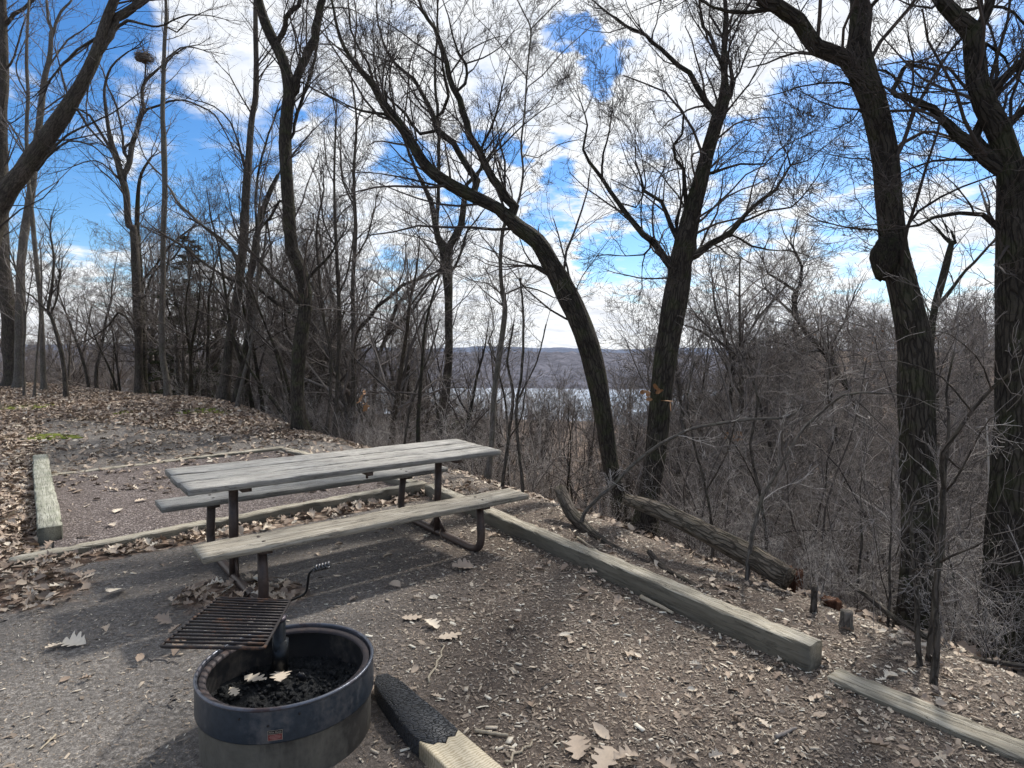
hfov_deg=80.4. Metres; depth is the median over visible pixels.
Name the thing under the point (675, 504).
bare shrub
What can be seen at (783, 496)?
bare shrub
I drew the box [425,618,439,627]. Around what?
fallen leaf
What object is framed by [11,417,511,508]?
bark mulch
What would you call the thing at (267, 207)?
bare tree
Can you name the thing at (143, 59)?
bird nest
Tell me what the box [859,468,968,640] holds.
bare shrub
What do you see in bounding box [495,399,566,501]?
bare tree
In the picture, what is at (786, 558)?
bare shrub
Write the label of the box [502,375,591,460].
bare tree
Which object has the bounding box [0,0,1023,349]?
sky
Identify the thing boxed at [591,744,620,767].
fallen leaf
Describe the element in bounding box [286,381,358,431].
bare shrub
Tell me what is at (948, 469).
bare tree
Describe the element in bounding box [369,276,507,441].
bare tree
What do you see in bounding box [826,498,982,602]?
bare tree
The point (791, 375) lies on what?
bare tree
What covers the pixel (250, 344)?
bare sapling
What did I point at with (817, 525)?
bare shrub
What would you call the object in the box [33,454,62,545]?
landscape timber
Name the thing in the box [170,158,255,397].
bare tree
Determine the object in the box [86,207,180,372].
bare tree
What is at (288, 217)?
bare tree
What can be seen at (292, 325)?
bare tree
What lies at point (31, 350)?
bare tree
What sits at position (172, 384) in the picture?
bare tree
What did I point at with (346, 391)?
bare tree
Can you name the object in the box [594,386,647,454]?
bare tree
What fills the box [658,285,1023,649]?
bare shrub
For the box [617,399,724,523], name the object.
bare tree
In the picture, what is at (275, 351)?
bare tree
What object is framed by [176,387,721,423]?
lake water
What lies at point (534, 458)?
bare tree
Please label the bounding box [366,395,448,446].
bare shrub
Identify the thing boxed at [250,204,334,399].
bare tree
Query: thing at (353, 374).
bare tree
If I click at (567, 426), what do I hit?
bare tree
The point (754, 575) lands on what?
bare shrub
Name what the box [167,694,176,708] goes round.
fallen stick
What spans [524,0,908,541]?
bare tree
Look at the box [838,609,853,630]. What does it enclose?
cut stump
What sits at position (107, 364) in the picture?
bare tree
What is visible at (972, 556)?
bare shrub
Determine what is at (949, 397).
bare tree
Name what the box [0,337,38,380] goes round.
bare tree
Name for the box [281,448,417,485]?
landscape timber
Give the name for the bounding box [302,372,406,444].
bare shrub
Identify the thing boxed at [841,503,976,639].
bare shrub
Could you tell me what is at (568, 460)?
bare tree
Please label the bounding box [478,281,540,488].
brown sapling
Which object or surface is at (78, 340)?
bare tree
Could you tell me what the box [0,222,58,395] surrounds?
bare sapling
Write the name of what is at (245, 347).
bare tree
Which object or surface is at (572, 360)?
wooded hills
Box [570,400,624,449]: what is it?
bare tree
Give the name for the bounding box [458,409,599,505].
bare shrub
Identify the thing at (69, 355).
bare tree
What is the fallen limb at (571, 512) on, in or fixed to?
on the ground
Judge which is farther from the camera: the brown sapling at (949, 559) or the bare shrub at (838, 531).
the bare shrub at (838, 531)
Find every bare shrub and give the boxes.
[135,332,236,395]
[147,346,215,396]
[192,352,262,397]
[194,361,288,414]
[201,352,280,409]
[231,374,279,413]
[233,373,267,408]
[241,381,274,413]
[245,329,388,433]
[246,368,327,422]
[251,371,332,429]
[254,353,343,424]
[265,374,320,422]
[275,361,333,430]
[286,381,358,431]
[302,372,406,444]
[306,402,369,443]
[308,395,362,439]
[316,410,382,443]
[338,403,387,445]
[344,405,392,446]
[345,399,415,446]
[354,405,426,446]
[356,376,411,446]
[356,400,396,446]
[359,396,452,443]
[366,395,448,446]
[370,392,496,471]
[384,394,453,444]
[408,411,470,472]
[426,369,513,484]
[427,376,534,480]
[443,409,511,479]
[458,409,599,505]
[469,377,588,493]
[469,438,580,497]
[474,424,584,497]
[483,394,634,513]
[496,430,596,512]
[515,431,610,518]
[515,443,631,509]
[518,452,601,507]
[572,381,759,552]
[576,363,952,592]
[576,469,635,523]
[584,431,697,543]
[602,468,744,567]
[604,356,898,580]
[611,307,983,597]
[616,426,898,548]
[622,459,845,583]
[626,417,899,570]
[632,474,724,544]
[636,462,798,565]
[652,354,989,602]
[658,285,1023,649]
[672,458,797,572]
[674,408,968,638]
[674,467,897,588]
[680,470,832,571]
[697,391,979,608]
[700,444,858,586]
[704,385,900,593]
[706,450,962,567]
[717,499,843,585]
[723,470,806,588]
[725,359,989,636]
[725,496,899,605]
[726,491,970,567]
[727,490,911,623]
[734,463,986,633]
[736,427,992,640]
[740,387,987,623]
[758,516,903,611]
[763,357,1023,643]
[764,350,993,639]
[770,377,1023,658]
[774,478,980,602]
[776,444,888,591]
[776,450,1023,645]
[778,461,984,601]
[787,487,948,576]
[793,504,963,608]
[793,504,981,635]
[807,429,985,612]
[813,505,943,625]
[817,498,985,640]
[821,482,981,634]
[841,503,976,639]
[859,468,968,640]
[867,466,986,645]
[868,417,1023,660]
[893,496,1023,671]
[920,554,1022,668]
[923,495,1023,649]
[941,445,1022,637]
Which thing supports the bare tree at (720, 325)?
on the ground
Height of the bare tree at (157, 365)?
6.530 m
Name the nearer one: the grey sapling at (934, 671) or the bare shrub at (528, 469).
the grey sapling at (934, 671)
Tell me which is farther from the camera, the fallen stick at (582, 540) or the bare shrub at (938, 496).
the bare shrub at (938, 496)
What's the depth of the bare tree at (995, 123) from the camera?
4.32 m
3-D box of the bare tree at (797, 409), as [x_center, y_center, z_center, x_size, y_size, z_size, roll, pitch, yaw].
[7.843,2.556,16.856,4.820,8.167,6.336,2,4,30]
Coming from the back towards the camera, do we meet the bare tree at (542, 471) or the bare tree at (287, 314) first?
the bare tree at (287, 314)
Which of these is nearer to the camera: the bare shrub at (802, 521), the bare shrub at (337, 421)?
the bare shrub at (802, 521)
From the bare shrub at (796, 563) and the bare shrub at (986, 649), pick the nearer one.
the bare shrub at (986, 649)
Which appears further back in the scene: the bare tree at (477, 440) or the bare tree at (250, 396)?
the bare tree at (477, 440)
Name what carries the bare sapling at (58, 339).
on the ground
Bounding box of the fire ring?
[193,623,373,767]
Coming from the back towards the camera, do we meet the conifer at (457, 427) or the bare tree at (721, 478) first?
the conifer at (457, 427)
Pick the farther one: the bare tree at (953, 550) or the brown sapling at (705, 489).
the bare tree at (953, 550)
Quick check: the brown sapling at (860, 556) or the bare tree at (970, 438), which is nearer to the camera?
the brown sapling at (860, 556)
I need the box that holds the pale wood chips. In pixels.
[0,478,1023,767]
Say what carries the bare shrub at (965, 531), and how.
on the ground
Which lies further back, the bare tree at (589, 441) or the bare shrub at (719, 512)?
the bare tree at (589, 441)
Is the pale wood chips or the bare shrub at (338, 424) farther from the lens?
the bare shrub at (338, 424)
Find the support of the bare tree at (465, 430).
on the ground
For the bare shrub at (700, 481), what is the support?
on the ground
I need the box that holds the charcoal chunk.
[297,672,306,680]
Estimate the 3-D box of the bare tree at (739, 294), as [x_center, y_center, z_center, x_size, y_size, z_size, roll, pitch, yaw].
[4.132,0.392,11.978,5.276,8.539,5.328,-1,4,-15]
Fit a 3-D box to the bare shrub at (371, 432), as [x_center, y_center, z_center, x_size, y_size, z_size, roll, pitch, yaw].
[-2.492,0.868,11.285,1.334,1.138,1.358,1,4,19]
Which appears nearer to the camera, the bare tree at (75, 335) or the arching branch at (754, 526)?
the arching branch at (754, 526)
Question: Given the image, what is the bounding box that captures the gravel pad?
[52,450,395,547]
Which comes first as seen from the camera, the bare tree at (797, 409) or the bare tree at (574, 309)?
the bare tree at (574, 309)
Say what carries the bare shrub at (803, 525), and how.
on the ground
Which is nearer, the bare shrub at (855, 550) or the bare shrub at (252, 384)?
the bare shrub at (855, 550)
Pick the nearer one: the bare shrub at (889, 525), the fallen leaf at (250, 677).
the fallen leaf at (250, 677)
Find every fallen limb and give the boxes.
[554,485,649,562]
[647,549,704,588]
[842,578,953,653]
[971,656,1023,667]
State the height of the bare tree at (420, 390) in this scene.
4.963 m
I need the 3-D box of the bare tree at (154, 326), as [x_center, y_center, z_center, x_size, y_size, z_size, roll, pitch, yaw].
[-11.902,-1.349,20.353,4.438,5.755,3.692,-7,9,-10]
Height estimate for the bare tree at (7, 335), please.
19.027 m
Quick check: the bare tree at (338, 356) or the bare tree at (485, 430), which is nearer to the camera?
the bare tree at (338, 356)
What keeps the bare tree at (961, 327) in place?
on the ground
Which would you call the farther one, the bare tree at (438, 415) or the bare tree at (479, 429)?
the bare tree at (479, 429)
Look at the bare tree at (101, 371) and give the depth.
34.91 m
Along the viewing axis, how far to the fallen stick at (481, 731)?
2.54 m
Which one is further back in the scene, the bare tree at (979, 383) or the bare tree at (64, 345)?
the bare tree at (64, 345)
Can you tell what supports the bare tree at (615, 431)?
on the ground
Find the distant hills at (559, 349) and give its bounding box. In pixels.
[25,344,993,353]
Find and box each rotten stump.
[779,565,805,595]
[820,595,842,610]
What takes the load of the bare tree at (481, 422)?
on the ground
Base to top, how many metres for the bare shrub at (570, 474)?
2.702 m
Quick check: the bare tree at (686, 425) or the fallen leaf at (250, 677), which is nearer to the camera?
the fallen leaf at (250, 677)
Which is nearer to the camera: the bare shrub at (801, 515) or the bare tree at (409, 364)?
the bare shrub at (801, 515)
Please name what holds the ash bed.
in the fire ring
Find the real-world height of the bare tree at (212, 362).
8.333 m
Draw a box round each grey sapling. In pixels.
[801,421,1023,667]
[844,247,1023,685]
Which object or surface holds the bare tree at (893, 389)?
on the ground
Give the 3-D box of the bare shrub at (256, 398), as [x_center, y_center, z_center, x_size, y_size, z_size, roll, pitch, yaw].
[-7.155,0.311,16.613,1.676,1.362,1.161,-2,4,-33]
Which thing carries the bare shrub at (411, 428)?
on the ground
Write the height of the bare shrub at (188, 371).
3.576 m
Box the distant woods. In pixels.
[1,276,994,461]
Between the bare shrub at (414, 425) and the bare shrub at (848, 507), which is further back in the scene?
the bare shrub at (414, 425)
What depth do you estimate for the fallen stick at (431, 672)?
3.06 m
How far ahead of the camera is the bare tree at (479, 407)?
38.35 m
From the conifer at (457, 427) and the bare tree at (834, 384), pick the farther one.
the bare tree at (834, 384)
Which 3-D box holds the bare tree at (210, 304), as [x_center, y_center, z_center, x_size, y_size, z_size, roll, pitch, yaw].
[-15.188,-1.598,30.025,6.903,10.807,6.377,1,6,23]
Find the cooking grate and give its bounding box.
[160,561,330,679]
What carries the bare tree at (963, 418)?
on the ground
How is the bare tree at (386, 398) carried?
on the ground
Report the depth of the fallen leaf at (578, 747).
2.45 m
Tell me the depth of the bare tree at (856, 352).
54.94 m
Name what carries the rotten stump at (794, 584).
on the ground
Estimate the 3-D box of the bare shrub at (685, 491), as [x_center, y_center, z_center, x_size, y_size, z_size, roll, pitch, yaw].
[2.963,1.415,7.738,3.642,3.325,3.869,1,1,-21]
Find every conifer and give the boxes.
[147,235,235,397]
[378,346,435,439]
[448,411,463,466]
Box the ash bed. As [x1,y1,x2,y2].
[211,655,358,707]
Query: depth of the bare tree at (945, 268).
15.03 m
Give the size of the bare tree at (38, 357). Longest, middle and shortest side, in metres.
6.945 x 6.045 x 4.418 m
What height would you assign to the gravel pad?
0.028 m
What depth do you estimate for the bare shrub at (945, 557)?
6.04 m
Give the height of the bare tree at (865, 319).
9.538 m
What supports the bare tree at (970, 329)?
on the ground
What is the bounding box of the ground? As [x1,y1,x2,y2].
[0,351,1023,767]
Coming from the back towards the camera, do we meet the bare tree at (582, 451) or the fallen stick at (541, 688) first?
the bare tree at (582, 451)
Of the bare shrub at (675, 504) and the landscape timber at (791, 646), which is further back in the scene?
the bare shrub at (675, 504)
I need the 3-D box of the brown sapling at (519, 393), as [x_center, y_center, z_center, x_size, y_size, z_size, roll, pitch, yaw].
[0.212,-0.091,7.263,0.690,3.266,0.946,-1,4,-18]
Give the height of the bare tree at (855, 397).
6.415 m
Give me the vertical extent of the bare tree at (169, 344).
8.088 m
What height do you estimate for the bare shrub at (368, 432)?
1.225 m
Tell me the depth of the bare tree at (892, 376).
27.80 m
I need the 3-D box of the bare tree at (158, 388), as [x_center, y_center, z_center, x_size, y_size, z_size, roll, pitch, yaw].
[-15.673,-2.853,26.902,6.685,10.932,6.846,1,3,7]
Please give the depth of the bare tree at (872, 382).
35.56 m
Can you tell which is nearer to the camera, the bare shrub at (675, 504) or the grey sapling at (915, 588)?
the grey sapling at (915, 588)
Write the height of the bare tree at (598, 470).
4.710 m
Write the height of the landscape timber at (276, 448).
0.214 m
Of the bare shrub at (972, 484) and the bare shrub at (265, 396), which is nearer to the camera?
the bare shrub at (972, 484)
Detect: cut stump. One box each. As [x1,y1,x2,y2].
[810,585,817,613]
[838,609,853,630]
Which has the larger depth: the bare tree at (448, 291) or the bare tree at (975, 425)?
the bare tree at (975, 425)
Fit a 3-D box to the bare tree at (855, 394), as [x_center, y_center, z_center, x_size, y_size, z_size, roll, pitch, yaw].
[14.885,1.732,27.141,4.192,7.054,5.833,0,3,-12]
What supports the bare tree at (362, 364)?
on the ground
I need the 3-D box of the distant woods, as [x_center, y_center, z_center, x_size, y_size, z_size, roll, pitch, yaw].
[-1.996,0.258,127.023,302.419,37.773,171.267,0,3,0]
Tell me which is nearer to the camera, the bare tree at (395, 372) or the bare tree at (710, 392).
the bare tree at (395, 372)
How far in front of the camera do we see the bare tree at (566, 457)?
31.85 m
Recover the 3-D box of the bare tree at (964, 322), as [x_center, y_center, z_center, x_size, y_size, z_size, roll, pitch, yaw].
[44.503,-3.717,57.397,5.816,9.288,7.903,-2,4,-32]
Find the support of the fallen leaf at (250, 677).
on the charcoal bits
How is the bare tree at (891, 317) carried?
on the ground
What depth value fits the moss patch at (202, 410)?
12.92 m
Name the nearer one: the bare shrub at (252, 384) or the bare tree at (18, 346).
the bare shrub at (252, 384)
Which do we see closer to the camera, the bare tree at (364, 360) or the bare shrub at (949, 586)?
the bare shrub at (949, 586)
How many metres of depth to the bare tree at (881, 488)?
12.19 m
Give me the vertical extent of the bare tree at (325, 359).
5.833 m
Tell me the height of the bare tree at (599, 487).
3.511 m
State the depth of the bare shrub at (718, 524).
6.40 m
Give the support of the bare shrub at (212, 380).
on the ground
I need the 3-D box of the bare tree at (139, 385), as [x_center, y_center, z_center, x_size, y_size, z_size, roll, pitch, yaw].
[-12.296,-6.043,20.583,7.468,13.291,4.243,0,3,0]
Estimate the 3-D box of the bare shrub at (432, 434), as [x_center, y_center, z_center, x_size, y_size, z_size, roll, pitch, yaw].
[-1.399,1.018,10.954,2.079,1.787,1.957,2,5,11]
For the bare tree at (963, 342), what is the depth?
23.98 m
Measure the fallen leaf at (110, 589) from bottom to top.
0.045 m
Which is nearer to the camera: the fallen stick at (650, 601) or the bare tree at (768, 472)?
the fallen stick at (650, 601)
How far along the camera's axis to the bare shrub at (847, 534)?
8.03 m
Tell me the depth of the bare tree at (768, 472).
15.00 m
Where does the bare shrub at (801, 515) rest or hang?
on the ground
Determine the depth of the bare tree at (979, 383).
12.13 m
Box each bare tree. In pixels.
[0,0,78,389]
[0,0,85,386]
[0,0,125,388]
[0,0,259,409]
[0,224,151,388]
[0,263,132,388]
[0,280,56,364]
[0,320,68,382]
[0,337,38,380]
[0,355,32,378]
[23,24,254,393]
[25,283,130,385]
[25,295,131,385]
[25,361,61,382]
[26,326,89,385]
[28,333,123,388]
[31,298,112,385]
[44,213,211,393]
[49,337,133,390]
[50,311,132,390]
[60,284,134,389]
[61,192,221,392]
[61,256,222,394]
[61,270,132,390]
[73,111,238,393]
[73,187,178,376]
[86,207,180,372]
[88,257,221,393]
[91,245,244,394]
[91,343,171,391]
[101,278,179,388]
[108,0,330,400]
[109,253,233,392]
[111,349,175,393]
[112,0,271,395]
[112,313,159,393]
[116,228,243,395]
[122,242,269,392]
[124,211,241,395]
[126,294,213,394]
[128,161,252,397]
[128,307,188,394]
[143,152,321,412]
[153,270,284,385]
[166,224,263,395]
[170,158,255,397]
[172,201,295,421]
[174,252,281,407]
[188,67,358,404]
[202,0,405,431]
[206,176,296,406]
[210,255,388,375]
[210,303,322,421]
[213,125,328,413]
[213,311,278,405]
[215,215,372,398]
[215,313,286,414]
[216,193,374,404]
[219,190,311,419]
[219,213,389,428]
[226,246,372,430]
[233,256,378,432]
[241,252,385,419]
[245,201,427,442]
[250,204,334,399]
[254,0,667,526]
[255,153,489,445]
[258,245,373,407]
[259,164,436,436]
[262,352,390,431]
[268,60,381,436]
[273,305,350,438]
[274,326,381,433]
[306,315,372,445]
[308,298,413,430]
[309,35,483,442]
[310,280,507,445]
[317,269,373,422]
[328,215,465,443]
[333,254,492,441]
[333,288,460,441]
[339,178,486,442]
[361,0,550,463]
[364,354,435,445]
[364,384,426,437]
[365,331,432,442]
[368,298,442,442]
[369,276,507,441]
[384,321,454,442]
[395,305,487,463]
[405,395,473,462]
[413,0,629,481]
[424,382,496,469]
[426,295,531,470]
[433,374,510,475]
[434,393,501,442]
[437,293,559,490]
[449,271,575,485]
[449,394,513,453]
[450,404,501,474]
[453,400,508,469]
[458,394,521,470]
[458,414,496,473]
[469,387,552,495]
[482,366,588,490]
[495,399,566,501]
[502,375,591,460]
[502,398,525,447]
[510,425,554,495]
[511,443,577,492]
[514,374,567,454]
[514,390,566,498]
[517,382,626,503]
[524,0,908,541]
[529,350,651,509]
[536,430,592,494]
[539,0,1023,644]
[551,380,587,463]
[553,403,620,513]
[563,422,630,484]
[569,333,678,512]
[569,430,634,514]
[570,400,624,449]
[573,266,825,541]
[574,292,772,560]
[574,392,628,468]
[575,382,661,513]
[575,413,599,476]
[577,404,628,484]
[578,402,641,480]
[580,168,895,555]
[580,463,625,516]
[585,455,634,507]
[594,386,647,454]
[596,367,755,497]
[603,403,711,537]
[609,430,696,545]
[613,410,645,487]
[616,363,720,461]
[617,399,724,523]
[621,294,842,540]
[625,364,814,507]
[628,388,714,534]
[639,235,821,529]
[640,439,724,535]
[655,254,987,562]
[664,293,837,566]
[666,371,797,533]
[669,422,805,541]
[675,370,724,420]
[682,354,898,538]
[683,430,776,537]
[686,282,894,521]
[707,302,965,491]
[713,347,893,518]
[731,201,896,544]
[733,297,897,511]
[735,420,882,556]
[742,268,994,562]
[743,432,871,547]
[747,316,856,499]
[751,412,964,533]
[756,426,981,601]
[768,330,973,516]
[769,0,1023,673]
[774,285,994,527]
[781,312,878,387]
[788,407,960,579]
[790,357,864,413]
[795,364,881,470]
[808,273,994,568]
[810,353,894,472]
[813,378,897,552]
[825,363,897,467]
[826,347,993,634]
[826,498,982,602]
[829,388,991,533]
[838,355,895,417]
[839,336,873,383]
[841,309,895,411]
[842,348,993,477]
[846,319,870,387]
[857,420,984,536]
[866,294,969,396]
[868,305,994,456]
[868,444,984,562]
[872,346,958,427]
[881,174,994,455]
[887,334,993,507]
[935,293,994,505]
[935,360,981,455]
[937,302,993,369]
[938,347,993,599]
[941,291,994,427]
[951,369,993,523]
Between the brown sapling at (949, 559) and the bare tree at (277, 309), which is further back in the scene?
the bare tree at (277, 309)
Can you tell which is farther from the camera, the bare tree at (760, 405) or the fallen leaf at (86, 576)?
the bare tree at (760, 405)
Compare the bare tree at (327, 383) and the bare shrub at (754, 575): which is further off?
the bare tree at (327, 383)
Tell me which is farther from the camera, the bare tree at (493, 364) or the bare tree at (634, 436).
the bare tree at (634, 436)
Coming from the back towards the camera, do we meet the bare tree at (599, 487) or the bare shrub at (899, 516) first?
the bare tree at (599, 487)
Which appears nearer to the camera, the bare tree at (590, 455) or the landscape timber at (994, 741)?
the landscape timber at (994, 741)
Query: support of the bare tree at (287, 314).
on the ground
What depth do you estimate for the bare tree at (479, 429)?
35.88 m
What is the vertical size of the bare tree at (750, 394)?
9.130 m
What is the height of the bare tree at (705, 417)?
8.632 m
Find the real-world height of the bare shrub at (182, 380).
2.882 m
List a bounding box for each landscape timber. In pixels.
[7,481,426,566]
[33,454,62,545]
[52,446,283,475]
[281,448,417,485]
[425,484,821,673]
[827,668,1023,764]
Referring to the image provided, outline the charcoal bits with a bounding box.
[217,656,357,707]
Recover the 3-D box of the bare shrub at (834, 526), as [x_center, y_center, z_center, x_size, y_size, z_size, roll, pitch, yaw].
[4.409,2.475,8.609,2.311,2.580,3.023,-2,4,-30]
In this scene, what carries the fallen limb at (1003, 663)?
on the ground
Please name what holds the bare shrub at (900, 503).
on the ground
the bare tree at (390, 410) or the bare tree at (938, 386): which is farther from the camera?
the bare tree at (390, 410)
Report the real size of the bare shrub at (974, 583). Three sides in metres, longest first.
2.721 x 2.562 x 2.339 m
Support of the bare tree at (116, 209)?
on the ground
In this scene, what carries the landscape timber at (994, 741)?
on the ground
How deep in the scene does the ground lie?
3.23 m
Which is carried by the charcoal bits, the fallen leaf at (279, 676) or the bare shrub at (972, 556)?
the fallen leaf at (279, 676)
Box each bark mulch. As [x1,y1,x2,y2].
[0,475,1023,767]
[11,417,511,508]
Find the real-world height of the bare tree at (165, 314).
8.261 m
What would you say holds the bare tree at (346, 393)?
on the ground
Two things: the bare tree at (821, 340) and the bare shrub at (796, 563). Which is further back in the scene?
the bare tree at (821, 340)
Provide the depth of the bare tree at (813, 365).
19.56 m
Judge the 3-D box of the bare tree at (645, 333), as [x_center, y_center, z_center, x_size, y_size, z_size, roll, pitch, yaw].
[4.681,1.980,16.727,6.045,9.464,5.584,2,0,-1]
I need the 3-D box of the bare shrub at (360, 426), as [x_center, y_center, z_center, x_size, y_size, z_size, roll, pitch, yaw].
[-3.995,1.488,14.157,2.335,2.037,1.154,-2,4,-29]
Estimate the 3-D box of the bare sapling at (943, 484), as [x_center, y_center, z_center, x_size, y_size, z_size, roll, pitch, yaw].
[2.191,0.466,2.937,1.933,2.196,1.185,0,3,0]
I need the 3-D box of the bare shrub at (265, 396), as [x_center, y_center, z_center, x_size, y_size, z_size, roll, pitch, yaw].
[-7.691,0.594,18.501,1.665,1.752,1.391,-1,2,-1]
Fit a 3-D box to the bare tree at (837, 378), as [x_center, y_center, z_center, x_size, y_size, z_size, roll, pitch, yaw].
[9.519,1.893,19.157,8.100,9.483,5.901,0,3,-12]
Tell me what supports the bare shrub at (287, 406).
on the ground
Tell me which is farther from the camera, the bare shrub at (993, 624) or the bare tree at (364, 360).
the bare tree at (364, 360)
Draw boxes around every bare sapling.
[0,188,79,396]
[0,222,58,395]
[18,217,82,396]
[212,102,298,406]
[256,122,363,434]
[743,250,1023,663]
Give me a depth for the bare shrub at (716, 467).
7.37 m
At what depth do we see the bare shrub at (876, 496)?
6.94 m
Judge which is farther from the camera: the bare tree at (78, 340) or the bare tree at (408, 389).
the bare tree at (78, 340)
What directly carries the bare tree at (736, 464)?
on the ground
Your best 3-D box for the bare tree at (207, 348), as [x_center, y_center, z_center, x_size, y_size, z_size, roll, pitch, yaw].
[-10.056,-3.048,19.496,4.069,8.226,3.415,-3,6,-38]
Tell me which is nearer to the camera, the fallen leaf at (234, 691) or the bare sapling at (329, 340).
the fallen leaf at (234, 691)
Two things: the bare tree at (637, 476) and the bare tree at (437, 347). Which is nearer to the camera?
the bare tree at (637, 476)
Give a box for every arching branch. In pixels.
[580,367,858,520]
[744,245,1023,580]
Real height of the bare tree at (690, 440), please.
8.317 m
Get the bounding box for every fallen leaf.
[45,643,60,647]
[59,631,85,646]
[74,572,94,582]
[105,588,121,591]
[228,687,239,695]
[244,673,266,680]
[269,671,290,681]
[402,614,421,619]
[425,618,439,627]
[439,632,461,639]
[452,558,473,567]
[563,734,590,759]
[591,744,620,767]
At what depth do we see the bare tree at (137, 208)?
21.39 m
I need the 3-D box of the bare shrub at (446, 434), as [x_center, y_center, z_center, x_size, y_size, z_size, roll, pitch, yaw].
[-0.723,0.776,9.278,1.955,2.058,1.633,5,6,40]
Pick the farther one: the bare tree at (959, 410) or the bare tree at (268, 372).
the bare tree at (268, 372)
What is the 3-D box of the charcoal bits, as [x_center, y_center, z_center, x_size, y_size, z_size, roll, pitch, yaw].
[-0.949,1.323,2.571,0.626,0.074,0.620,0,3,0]
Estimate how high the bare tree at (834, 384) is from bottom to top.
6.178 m
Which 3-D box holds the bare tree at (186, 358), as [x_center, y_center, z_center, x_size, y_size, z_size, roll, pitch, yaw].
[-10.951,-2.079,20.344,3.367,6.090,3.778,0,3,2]
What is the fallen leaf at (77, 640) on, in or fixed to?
on the ground
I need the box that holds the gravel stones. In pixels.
[65,451,385,543]
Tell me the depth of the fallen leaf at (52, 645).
3.25 m
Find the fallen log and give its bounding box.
[622,494,795,589]
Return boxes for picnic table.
[155,439,528,602]
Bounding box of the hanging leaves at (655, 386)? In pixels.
[640,384,670,410]
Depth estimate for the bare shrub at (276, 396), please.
16.89 m
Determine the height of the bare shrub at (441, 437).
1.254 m
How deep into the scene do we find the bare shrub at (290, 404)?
12.79 m
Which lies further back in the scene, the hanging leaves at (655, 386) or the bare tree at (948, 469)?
the bare tree at (948, 469)
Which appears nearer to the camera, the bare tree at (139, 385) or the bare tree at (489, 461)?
the bare tree at (489, 461)
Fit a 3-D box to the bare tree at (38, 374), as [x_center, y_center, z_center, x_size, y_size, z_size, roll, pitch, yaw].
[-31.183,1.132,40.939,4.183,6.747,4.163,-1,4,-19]
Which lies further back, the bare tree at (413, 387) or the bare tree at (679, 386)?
the bare tree at (413, 387)
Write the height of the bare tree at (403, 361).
6.702 m
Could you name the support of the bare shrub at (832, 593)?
on the ground
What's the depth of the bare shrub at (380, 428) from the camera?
12.49 m
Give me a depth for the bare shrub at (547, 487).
10.87 m
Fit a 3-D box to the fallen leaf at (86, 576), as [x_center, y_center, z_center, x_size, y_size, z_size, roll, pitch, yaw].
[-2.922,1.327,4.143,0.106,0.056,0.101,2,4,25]
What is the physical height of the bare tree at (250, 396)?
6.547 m
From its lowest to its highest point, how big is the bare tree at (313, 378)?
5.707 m
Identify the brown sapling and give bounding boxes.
[384,296,452,443]
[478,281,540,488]
[500,244,571,492]
[670,307,772,562]
[674,295,777,581]
[829,393,933,607]
[838,390,939,627]
[933,431,993,643]
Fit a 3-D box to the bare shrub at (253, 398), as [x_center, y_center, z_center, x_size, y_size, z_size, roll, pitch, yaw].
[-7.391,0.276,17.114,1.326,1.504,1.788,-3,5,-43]
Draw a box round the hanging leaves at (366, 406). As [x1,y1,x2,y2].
[356,389,369,411]
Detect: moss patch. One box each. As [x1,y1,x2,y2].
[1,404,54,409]
[26,433,83,441]
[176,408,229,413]
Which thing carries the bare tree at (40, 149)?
on the ground
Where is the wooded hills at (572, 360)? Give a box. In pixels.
[0,350,773,389]
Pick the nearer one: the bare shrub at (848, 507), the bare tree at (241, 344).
the bare shrub at (848, 507)
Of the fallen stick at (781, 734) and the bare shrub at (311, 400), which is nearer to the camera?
the fallen stick at (781, 734)
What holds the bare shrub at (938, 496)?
on the ground
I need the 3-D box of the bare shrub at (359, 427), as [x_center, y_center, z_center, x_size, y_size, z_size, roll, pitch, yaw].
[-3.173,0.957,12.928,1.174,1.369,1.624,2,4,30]
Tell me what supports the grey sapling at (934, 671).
on the ground
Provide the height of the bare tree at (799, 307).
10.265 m
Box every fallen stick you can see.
[27,597,60,604]
[39,734,56,750]
[148,658,178,663]
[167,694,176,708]
[427,643,444,683]
[474,729,508,735]
[505,741,532,763]
[539,674,562,689]
[576,536,595,548]
[639,594,673,614]
[774,727,796,738]
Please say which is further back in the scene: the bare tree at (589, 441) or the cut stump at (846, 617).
the bare tree at (589, 441)
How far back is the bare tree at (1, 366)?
54.48 m
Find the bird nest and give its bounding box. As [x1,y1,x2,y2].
[132,45,155,64]
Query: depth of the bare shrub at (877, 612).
5.24 m
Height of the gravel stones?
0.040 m
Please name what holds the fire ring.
on the ground
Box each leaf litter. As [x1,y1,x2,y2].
[0,382,495,480]
[0,412,990,767]
[44,477,1023,767]
[256,409,1023,675]
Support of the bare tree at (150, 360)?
on the ground
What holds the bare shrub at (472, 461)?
on the ground
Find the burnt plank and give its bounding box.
[374,673,502,767]
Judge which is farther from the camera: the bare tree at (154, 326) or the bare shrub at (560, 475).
the bare tree at (154, 326)

